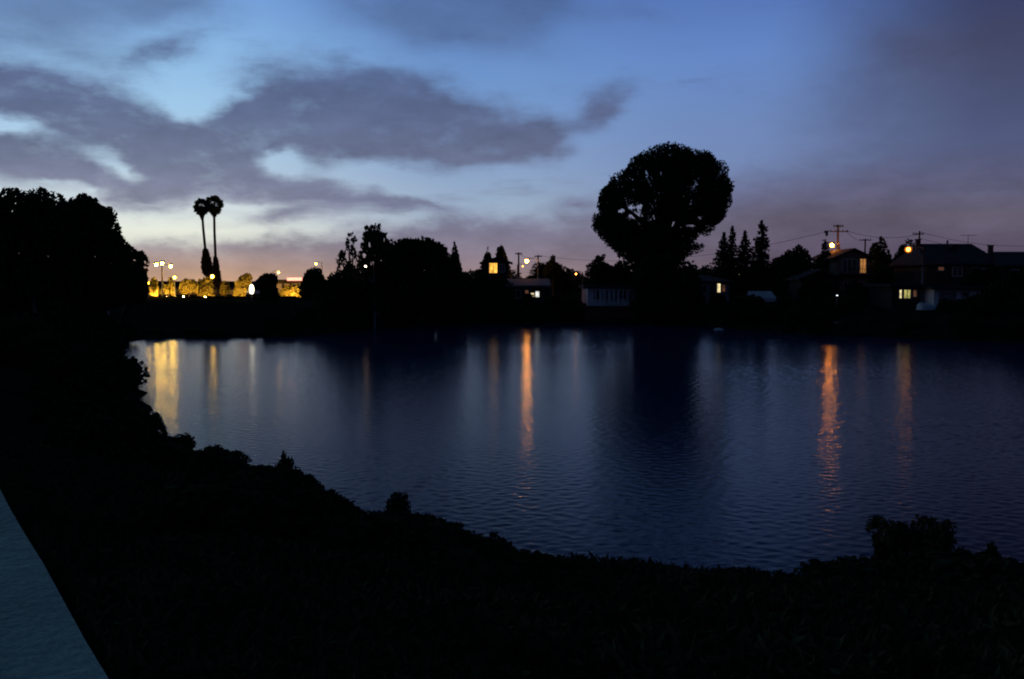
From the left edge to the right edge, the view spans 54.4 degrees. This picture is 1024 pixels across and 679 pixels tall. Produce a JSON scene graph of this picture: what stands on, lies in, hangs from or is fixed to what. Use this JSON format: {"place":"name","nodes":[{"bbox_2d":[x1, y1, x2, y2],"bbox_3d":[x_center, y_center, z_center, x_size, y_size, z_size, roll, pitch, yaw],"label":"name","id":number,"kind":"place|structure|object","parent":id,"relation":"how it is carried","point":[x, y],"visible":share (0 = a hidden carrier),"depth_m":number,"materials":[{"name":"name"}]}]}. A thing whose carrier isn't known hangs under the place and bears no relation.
{"place":"outdoors","nodes":[
{"label":"outdoors","id":0,"kind":"place"},
{"bbox_2d":[0,278,1023,678],"bbox_3d":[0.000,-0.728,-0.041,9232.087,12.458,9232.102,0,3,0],"label":"ground","id":1,"kind":"structure","parent":0,"point":[180,316],"depth_m":32.08,"materials":[{"name":"green plant"}]},
{"bbox_2d":[0,187,87,323],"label":"broadleaf tree","id":2,"kind":"object","parent":1,"relation":"on","point":[37,228],"visible":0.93,"depth_m":50.88,"materials":[{"name":"green plant"}]},
{"bbox_2d":[0,490,107,678],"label":"footpath","id":3,"kind":"structure","parent":1,"relation":"on","point":[41,636],"depth_m":4.34,"materials":[{"name":"concrete"}]},
{"bbox_2d":[65,193,137,328],"bbox_3d":[-25.049,-4.191,59.867,4.705,9.234,4.569,-1,3,-23],"label":"broadleaf tree","id":4,"kind":"object","parent":1,"relation":"on","point":[105,248],"visible":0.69,"depth_m":58.88,"materials":[{"name":"green plant"}]},
{"bbox_2d":[89,340,149,377],"bbox_3d":[-14.870,0.920,36.749,1.754,1.765,3.579,1,4,24],"label":"bank shrub","id":5,"kind":"object","parent":1,"relation":"on","point":[109,359],"visible":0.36,"depth_m":36.61,"materials":[{"name":"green plant"}]},
{"bbox_2d":[103,366,146,395],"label":"bank shrub","id":6,"kind":"object","parent":1,"relation":"on","point":[132,375],"visible":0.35,"depth_m":34.79,"materials":[{"name":"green plant"}]},
{"bbox_2d":[115,356,144,379],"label":"bank shrub","id":7,"kind":"object","parent":1,"relation":"on","point":[133,360],"visible":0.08,"depth_m":40.42,"materials":[{"name":"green plant"}]},
{"bbox_2d":[115,398,151,445],"bbox_3d":[-6.397,1.534,16.811,0.932,1.091,0.536,3,4,38],"label":"bank shrub","id":8,"kind":"object","parent":1,"relation":"on","point":[133,416],"visible":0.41,"depth_m":16.69,"materials":[{"name":"black plant"}]},
{"bbox_2d":[118,245,150,339],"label":"broadleaf tree","id":9,"kind":"object","parent":1,"relation":"on","point":[141,278],"visible":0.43,"depth_m":66.06,"materials":[{"name":"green plant"}]},
{"bbox_2d":[149,277,158,295],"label":"street tree","id":10,"kind":"object","parent":1,"relation":"on","point":[153,288],"visible":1,"depth_m":159.42,"materials":[{"name":"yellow plant"}]},
{"bbox_2d":[142,406,169,443],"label":"bank shrub","id":11,"kind":"object","parent":1,"relation":"on","point":[156,420],"visible":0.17,"depth_m":21.01,"materials":[{"name":"black plant"}]},
{"bbox_2d":[154,260,172,295],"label":"floodlight mast","id":12,"kind":"object","parent":1,"relation":"on","point":[162,264],"visible":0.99,"depth_m":157.54,"materials":[{"name":"metal"}]},
{"bbox_2d":[131,442,201,470],"bbox_3d":[-5.337,1.897,15.219,1.658,0.613,1.022,-2,4,-26],"label":"bank shrub","id":13,"kind":"object","parent":1,"relation":"on","point":[170,455],"visible":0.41,"depth_m":15.03,"materials":[{"name":"black plant"}]},
{"bbox_2d":[159,284,173,296],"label":"street tree","id":14,"kind":"object","parent":1,"relation":"on","point":[168,289],"visible":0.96,"depth_m":162.46,"materials":[{"name":"yellow plant"}]},
{"bbox_2d":[170,432,196,449],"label":"bank shrub","id":15,"kind":"object","parent":1,"relation":"on","point":[187,441],"visible":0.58,"depth_m":23.19,"materials":[{"name":"black plant"}]},
{"bbox_2d":[177,278,199,295],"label":"street tree","id":16,"kind":"object","parent":1,"relation":"on","point":[187,286],"visible":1,"depth_m":165.05,"materials":[{"name":"yellow plant"}]},
{"bbox_2d":[158,287,234,294],"bbox_3d":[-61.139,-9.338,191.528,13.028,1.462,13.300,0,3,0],"label":"shop building","id":17,"kind":"structure","parent":1,"relation":"on","point":[215,291],"depth_m":185.80,"materials":[{"name":"beige paint"}]},
{"bbox_2d":[192,198,212,276],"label":"fan palm","id":18,"kind":"object","parent":1,"relation":"on","point":[201,211],"visible":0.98,"depth_m":188.77,"materials":[{"name":"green plant"}]},
{"bbox_2d":[197,276,214,296],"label":"street tree","id":19,"kind":"object","parent":1,"relation":"on","point":[206,286],"visible":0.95,"depth_m":167.23,"materials":[{"name":"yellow plant"}]},
{"bbox_2d":[206,195,223,286],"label":"fan palm","id":20,"kind":"object","parent":1,"relation":"on","point":[215,204],"visible":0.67,"depth_m":188.92,"materials":[{"name":"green plant"}]},
{"bbox_2d":[198,447,242,460],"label":"bank shrub","id":21,"kind":"object","parent":1,"relation":"on","point":[210,452],"visible":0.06,"depth_m":12.65,"materials":[{"name":"black plant"}]},
{"bbox_2d":[147,295,301,298],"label":"clipped hedge","id":22,"kind":"object","parent":1,"relation":"on","point":[248,297],"visible":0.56,"depth_m":155.51,"materials":[{"name":"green plant"}]},
{"bbox_2d":[218,280,231,295],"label":"street tree","id":23,"kind":"object","parent":1,"relation":"on","point":[224,289],"visible":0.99,"depth_m":169.26,"materials":[{"name":"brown plant"}]},
{"bbox_2d":[200,447,252,462],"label":"bank shrub","id":24,"kind":"object","parent":1,"relation":"on","point":[243,456],"visible":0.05,"depth_m":19.36,"materials":[{"name":"black plant"}]},
{"bbox_2d":[206,454,268,479],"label":"bank shrub","id":25,"kind":"object","parent":1,"relation":"on","point":[238,464],"visible":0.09,"depth_m":12.26,"materials":[{"name":"black plant"}]},
{"bbox_2d":[232,273,252,295],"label":"street tree","id":26,"kind":"object","parent":1,"relation":"on","point":[243,282],"visible":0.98,"depth_m":163.29,"materials":[{"name":"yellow plant"}]},
{"bbox_2d":[243,464,288,489],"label":"bank shrub","id":27,"kind":"object","parent":1,"relation":"on","point":[270,479],"visible":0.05,"depth_m":11.23,"materials":[{"name":"black plant"}]},
{"bbox_2d":[254,273,278,301],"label":"broadleaf tree","id":28,"kind":"object","parent":1,"relation":"on","point":[265,285],"visible":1,"depth_m":144.97,"materials":[{"name":"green plant"}]},
{"bbox_2d":[274,450,294,472],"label":"bank shrub","id":29,"kind":"object","parent":1,"relation":"on","point":[284,463],"visible":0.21,"depth_m":19.81,"materials":[{"name":"black plant"}]},
{"bbox_2d":[276,278,301,294],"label":"filling station","id":30,"kind":"object","parent":1,"relation":"on","point":[289,281],"visible":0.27,"depth_m":181.69,"materials":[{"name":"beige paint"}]},
{"bbox_2d":[279,284,300,296],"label":"street tree","id":31,"kind":"object","parent":1,"relation":"on","point":[290,290],"visible":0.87,"depth_m":161.31,"materials":[{"name":"yellow plant"}]},
{"bbox_2d":[276,466,319,489],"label":"bank shrub","id":32,"kind":"object","parent":1,"relation":"on","point":[296,474],"visible":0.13,"depth_m":14.61,"materials":[{"name":"black plant"}]},
{"bbox_2d":[270,479,354,537],"bbox_3d":[-2.017,1.650,9.262,0.975,0.747,1.779,1,3,13],"label":"bank shrub","id":33,"kind":"object","parent":1,"relation":"on","point":[316,507],"visible":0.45,"depth_m":9.11,"materials":[{"name":"green plant"}]},
{"bbox_2d":[299,267,326,299],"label":"broadleaf tree","id":34,"kind":"object","parent":1,"relation":"on","point":[312,283],"visible":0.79,"depth_m":146.74,"materials":[{"name":"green plant"}]},
{"bbox_2d":[300,482,356,518],"bbox_3d":[-1.946,1.728,9.649,0.920,0.707,0.529,-2,4,-31],"label":"bank shrub","id":35,"kind":"object","parent":1,"relation":"on","point":[309,486],"visible":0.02,"depth_m":9.67,"materials":[{"name":"black plant"}]},
{"bbox_2d":[336,232,364,279],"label":"broadleaf tree","id":36,"kind":"object","parent":1,"relation":"on","point":[349,267],"visible":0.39,"depth_m":94.47,"materials":[{"name":"black plant"}]},
{"bbox_2d":[324,271,381,314],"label":"broadleaf tree","id":37,"kind":"object","parent":1,"relation":"on","point":[347,292],"visible":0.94,"depth_m":91.17,"materials":[{"name":"black plant"}]},
{"bbox_2d":[365,262,375,328],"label":"street lamp","id":38,"kind":"object","parent":1,"relation":"on","point":[374,305],"visible":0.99,"depth_m":91.92,"materials":[{"name":"metal"}]},
{"bbox_2d":[368,312,380,328],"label":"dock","id":39,"kind":"object","parent":1,"relation":"on","point":[377,313],"visible":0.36,"depth_m":93.13,"materials":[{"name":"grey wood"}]},
{"bbox_2d":[356,223,393,286],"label":"broadleaf tree","id":40,"kind":"object","parent":1,"relation":"on","point":[376,251],"visible":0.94,"depth_m":95.99,"materials":[{"name":"black plant"}]},
{"bbox_2d":[369,508,423,521],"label":"bank shrub","id":41,"kind":"object","parent":1,"relation":"on","point":[396,516],"visible":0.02,"depth_m":8.70,"materials":[{"name":"black plant"}]},
{"bbox_2d":[383,490,410,513],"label":"bank shrub","id":42,"kind":"object","parent":1,"relation":"on","point":[398,502],"visible":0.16,"depth_m":15.75,"materials":[{"name":"black plant"}]},
{"bbox_2d":[378,236,468,326],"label":"broadleaf tree","id":43,"kind":"object","parent":1,"relation":"on","point":[436,281],"visible":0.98,"depth_m":96.63,"materials":[{"name":"green plant"}]},
{"bbox_2d":[394,513,454,527],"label":"bank shrub","id":44,"kind":"object","parent":1,"relation":"on","point":[411,520],"visible":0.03,"depth_m":8.41,"materials":[{"name":"black plant"}]},
{"bbox_2d":[450,241,462,271],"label":"cypress tree","id":45,"kind":"object","parent":1,"relation":"on","point":[455,251],"visible":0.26,"depth_m":109.32,"materials":[{"name":"black plant"}]},
{"bbox_2d":[453,521,464,530],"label":"bank shrub","id":46,"kind":"object","parent":1,"relation":"on","point":[460,525],"visible":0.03,"depth_m":14.30,"materials":[{"name":"black plant"}]},
{"bbox_2d":[466,269,479,280],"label":"distant tree","id":47,"kind":"object","parent":1,"relation":"on","point":[476,272],"visible":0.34,"depth_m":223.26,"materials":[{"name":"black plant"}]},
{"bbox_2d":[479,247,491,281],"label":"cypress tree","id":48,"kind":"object","parent":1,"relation":"on","point":[487,255],"visible":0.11,"depth_m":123.30,"materials":[{"name":"black plant"}]},
{"bbox_2d":[446,527,529,569],"bbox_3d":[-0.449,1.494,6.869,1.161,0.411,0.636,1,3,11],"label":"bank shrub","id":49,"kind":"object","parent":1,"relation":"on","point":[485,547],"visible":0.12,"depth_m":6.76,"materials":[{"name":"black plant"}]},
{"bbox_2d":[479,257,512,278],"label":"house","id":50,"kind":"structure","parent":1,"relation":"on","point":[496,266],"depth_m":120.69,"materials":[{"name":"brown"}]},
{"bbox_2d":[489,263,497,272],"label":"window","id":51,"kind":"structure","parent":50,"relation":"in","point":[493,267],"depth_m":120.65,"materials":[{"name":"yellow glass"}]},
{"bbox_2d":[483,531,512,548],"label":"bank shrub","id":52,"kind":"object","parent":1,"relation":"on","point":[502,541],"visible":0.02,"depth_m":10.67,"materials":[{"name":"black plant"}]},
{"bbox_2d":[495,245,510,278],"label":"cypress tree","id":53,"kind":"object","parent":1,"relation":"on","point":[500,253],"visible":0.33,"depth_m":125.28,"materials":[{"name":"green plant"}]},
{"bbox_2d":[0,392,1023,678],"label":"grass","id":54,"kind":"structure","parent":1,"relation":"on","point":[716,612],"depth_m":4.93,"materials":[{"name":"plant"}]},
{"bbox_2d":[497,543,551,556],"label":"bank shrub","id":55,"kind":"object","parent":1,"relation":"on","point":[505,547],"visible":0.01,"depth_m":10.13,"materials":[{"name":"black plant"}]},
{"bbox_2d":[503,279,550,302],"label":"house","id":56,"kind":"structure","parent":1,"relation":"on","point":[537,288],"depth_m":111.87,"materials":[{"name":"grey"}]},
{"bbox_2d":[521,293,534,306],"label":"shore shrub","id":57,"kind":"object","parent":1,"relation":"on","point":[528,300],"visible":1,"depth_m":106.78,"materials":[{"name":"green plant"}]},
{"bbox_2d":[529,262,546,278],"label":"distant tree","id":58,"kind":"object","parent":1,"relation":"on","point":[541,267],"visible":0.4,"depth_m":216.97,"materials":[{"name":"green plant"}]},
{"bbox_2d":[542,254,564,295],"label":"broadleaf tree","id":59,"kind":"object","parent":1,"relation":"on","point":[553,270],"visible":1,"depth_m":129.22,"materials":[{"name":"green plant"}]},
{"bbox_2d":[543,264,579,297],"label":"distant tree","id":60,"kind":"object","parent":1,"relation":"on","point":[566,283],"visible":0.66,"depth_m":138.89,"materials":[{"name":"green plant"}]},
{"bbox_2d":[572,273,587,295],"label":"distant tree","id":61,"kind":"object","parent":1,"relation":"on","point":[578,282],"visible":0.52,"depth_m":158.62,"materials":[{"name":"green plant"}]},
{"bbox_2d":[578,285,635,305],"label":"house","id":62,"kind":"structure","parent":1,"relation":"on","point":[605,295],"depth_m":107.87,"materials":[{"name":"white paint"}]},
{"bbox_2d":[593,290,600,299],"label":"window","id":63,"kind":"structure","parent":62,"relation":"in","point":[597,291],"depth_m":107.84,"materials":[{"name":"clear glass"}]},
{"bbox_2d":[602,290,608,299],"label":"window","id":64,"kind":"structure","parent":62,"relation":"in","point":[606,291],"depth_m":107.86,"materials":[{"name":"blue glass"}]},
{"bbox_2d":[611,290,617,299],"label":"window","id":65,"kind":"structure","parent":62,"relation":"in","point":[615,291],"depth_m":107.86,"materials":[{"name":"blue glass"}]},
{"bbox_2d":[583,254,631,284],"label":"broadleaf tree","id":66,"kind":"object","parent":1,"relation":"on","point":[601,271],"visible":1,"depth_m":117.17,"materials":[{"name":"green plant"}]},
{"bbox_2d":[591,141,734,279],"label":"tree","id":67,"kind":"object","parent":1,"relation":"on","point":[671,192],"visible":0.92,"depth_m":103.02,"materials":[{"name":"green plant"}]},
{"bbox_2d":[628,254,706,324],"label":"broadleaf tree","id":68,"kind":"object","parent":1,"relation":"on","point":[657,291],"visible":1,"depth_m":99.85,"materials":[{"name":"green plant"}]},
{"bbox_2d":[698,264,713,275],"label":"distant tree","id":69,"kind":"object","parent":1,"relation":"on","point":[704,270],"visible":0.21,"depth_m":243.58,"materials":[{"name":"green plant"}]},
{"bbox_2d":[699,275,733,303],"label":"house","id":70,"kind":"structure","parent":1,"relation":"on","point":[710,284],"depth_m":109.84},
{"bbox_2d":[700,232,747,293],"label":"fir tree","id":71,"kind":"object","parent":1,"relation":"on","point":[723,263],"visible":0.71,"depth_m":117.18,"materials":[{"name":"green plant"}]},
{"bbox_2d":[728,226,741,266],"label":"fir tree","id":72,"kind":"object","parent":1,"relation":"on","point":[731,240],"visible":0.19,"depth_m":121.27,"materials":[{"name":"green plant"}]},
{"bbox_2d":[714,269,758,299],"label":"house","id":73,"kind":"structure","parent":1,"relation":"on","point":[731,295],"depth_m":119.89,"materials":[{"name":"black"}]},
{"bbox_2d":[728,294,754,305],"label":"shore shrub","id":74,"kind":"object","parent":1,"relation":"on","point":[744,299],"visible":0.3,"depth_m":96.72,"materials":[{"name":"green plant"}]},
{"bbox_2d":[730,230,768,295],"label":"fir tree","id":75,"kind":"object","parent":1,"relation":"on","point":[745,254],"visible":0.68,"depth_m":118.15,"materials":[{"name":"green plant"}]},
{"bbox_2d":[746,291,763,298],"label":"parked car","id":76,"kind":"object","parent":1,"relation":"on","point":[758,293],"visible":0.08,"depth_m":102.94,"materials":[{"name":"blue paint"}]},
{"bbox_2d":[747,294,765,309],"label":"shore shrub","id":77,"kind":"object","parent":1,"relation":"on","point":[757,301],"visible":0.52,"depth_m":93.96,"materials":[{"name":"green plant"}]},
{"bbox_2d":[746,219,773,290],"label":"fir tree","id":78,"kind":"object","parent":1,"relation":"on","point":[759,268],"visible":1,"depth_m":115.25,"materials":[{"name":"green plant"}]},
{"bbox_2d":[762,291,775,303],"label":"parked car","id":79,"kind":"object","parent":1,"relation":"on","point":[769,297],"visible":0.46,"depth_m":102.42,"materials":[{"name":"blue paint"}]},
{"bbox_2d":[766,255,780,295],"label":"broadleaf tree","id":80,"kind":"object","parent":1,"relation":"on","point":[773,263],"visible":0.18,"depth_m":124.19,"materials":[{"name":"green plant"}]},
{"bbox_2d":[771,244,813,295],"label":"broadleaf tree","id":81,"kind":"object","parent":1,"relation":"on","point":[790,265],"visible":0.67,"depth_m":110.97,"materials":[{"name":"green plant"}]},
{"bbox_2d":[780,269,844,303],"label":"house","id":82,"kind":"structure","parent":1,"relation":"on","point":[796,282],"depth_m":106.85,"materials":[{"name":"brown"}]},
{"bbox_2d":[814,230,830,270],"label":"cypress tree","id":83,"kind":"object","parent":1,"relation":"on","point":[820,262],"visible":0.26,"depth_m":115.15,"materials":[{"name":"green plant"}]},
{"bbox_2d":[793,555,870,577],"bbox_3d":[3.631,2.573,10.471,1.020,0.505,1.656,-1,3,-15],"label":"bank shrub","id":84,"kind":"object","parent":1,"relation":"on","point":[814,566],"visible":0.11,"depth_m":10.67,"materials":[{"name":"green plant"}]},
{"bbox_2d":[824,291,841,301],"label":"shore shrub","id":85,"kind":"object","parent":1,"relation":"on","point":[831,297],"visible":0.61,"depth_m":86.65,"materials":[{"name":"green plant"}]},
{"bbox_2d":[830,224,847,249],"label":"utility pole","id":86,"kind":"object","parent":1,"relation":"on","point":[837,226],"visible":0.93,"depth_m":119.33,"materials":[{"name":"brown wood"}]},
{"bbox_2d":[810,248,875,295],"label":"house","id":87,"kind":"structure","parent":1,"relation":"on","point":[849,265],"depth_m":111.71,"materials":[{"name":"beige paint"}]},
{"bbox_2d":[842,259,856,271],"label":"window","id":88,"kind":"structure","parent":87,"relation":"in","point":[850,264],"depth_m":111.67,"materials":[{"name":"black glass"}]},
{"bbox_2d":[859,258,866,273],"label":"window","id":89,"kind":"structure","parent":87,"relation":"in","point":[863,261],"depth_m":111.67,"materials":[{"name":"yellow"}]},
{"bbox_2d":[868,236,892,283],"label":"broadleaf tree","id":90,"kind":"object","parent":1,"relation":"on","point":[878,249],"visible":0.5,"depth_m":119.16,"materials":[{"name":"green plant"}]},
{"bbox_2d":[860,284,940,307],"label":"house","id":91,"kind":"structure","parent":1,"relation":"on","point":[897,295],"depth_m":89.95,"materials":[{"name":"brown"}]},
{"bbox_2d":[903,289,910,298],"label":"window","id":92,"kind":"structure","parent":91,"relation":"in","point":[906,292],"depth_m":89.86,"materials":[{"name":"yellow glass"}]},
{"bbox_2d":[920,289,924,301],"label":"door","id":93,"kind":"structure","parent":91,"relation":"in","point":[922,291],"depth_m":89.86,"materials":[{"name":"metal"}]},
{"bbox_2d":[891,238,914,275],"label":"broadleaf tree","id":94,"kind":"object","parent":1,"relation":"on","point":[901,250],"visible":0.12,"depth_m":123.43,"materials":[{"name":"green plant"}]},
{"bbox_2d":[862,513,957,569],"bbox_3d":[4.122,2.324,10.348,0.926,1.029,0.683,1,3,22],"label":"bank shrub","id":95,"kind":"object","parent":1,"relation":"on","point":[890,545],"visible":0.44,"depth_m":10.32,"materials":[{"name":"green plant"}]},
{"bbox_2d":[905,245,923,283],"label":"street lamp","id":96,"kind":"object","parent":1,"relation":"on","point":[908,249],"visible":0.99,"depth_m":100.62,"materials":[{"name":"metal"}]},
{"bbox_2d":[916,302,935,310],"bbox_3d":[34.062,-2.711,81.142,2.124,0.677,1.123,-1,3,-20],"label":"parked car","id":97,"kind":"object","parent":1,"relation":"on","point":[924,306],"visible":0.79,"depth_m":80.64,"materials":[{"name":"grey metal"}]},
{"bbox_2d":[889,235,994,285],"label":"house","id":98,"kind":"structure","parent":1,"relation":"on","point":[946,264],"depth_m":105.14,"materials":[{"name":"brown"}]},
{"bbox_2d":[952,267,962,276],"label":"window","id":99,"kind":"structure","parent":98,"relation":"in","point":[956,271],"depth_m":103.73,"materials":[{"name":"black glass"}]},
{"bbox_2d":[920,286,987,304],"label":"garage","id":100,"kind":"structure","parent":1,"relation":"on","point":[933,294],"depth_m":87.90,"materials":[{"name":"white paint"}]},
{"bbox_2d":[939,290,955,300],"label":"door","id":101,"kind":"structure","parent":100,"relation":"in","point":[948,295],"depth_m":87.86,"materials":[{"name":"metal"}]},
{"bbox_2d":[900,547,1023,588],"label":"bank shrub","id":102,"kind":"object","parent":1,"relation":"on","point":[948,566],"visible":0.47,"depth_m":7.58,"materials":[{"name":"green plant"}]},
{"bbox_2d":[951,291,981,310],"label":"broadleaf tree","id":103,"kind":"object","parent":1,"relation":"on","point":[965,302],"visible":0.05,"depth_m":81.41,"materials":[{"name":"green plant"}]},
{"bbox_2d":[984,542,1012,571],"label":"bank shrub","id":104,"kind":"object","parent":1,"relation":"on","point":[992,547],"depth_m":13.48,"materials":[{"name":"green plant"}]},
{"bbox_2d":[987,245,1023,280],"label":"house","id":105,"kind":"structure","parent":1,"relation":"on","point":[1006,263],"depth_m":102.90,"materials":[{"name":"brown"}]},
{"bbox_2d":[0,0,1023,280],"label":"sky","id":106,"kind":"structure","parent":0,"point":[477,125],"materials":[{"name":"blue"}]},
{"bbox_2d":[121,324,1023,575],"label":"water","id":107,"kind":"structure","parent":0,"point":[711,447],"depth_m":29.09,"materials":[{"name":"blue liquid"}]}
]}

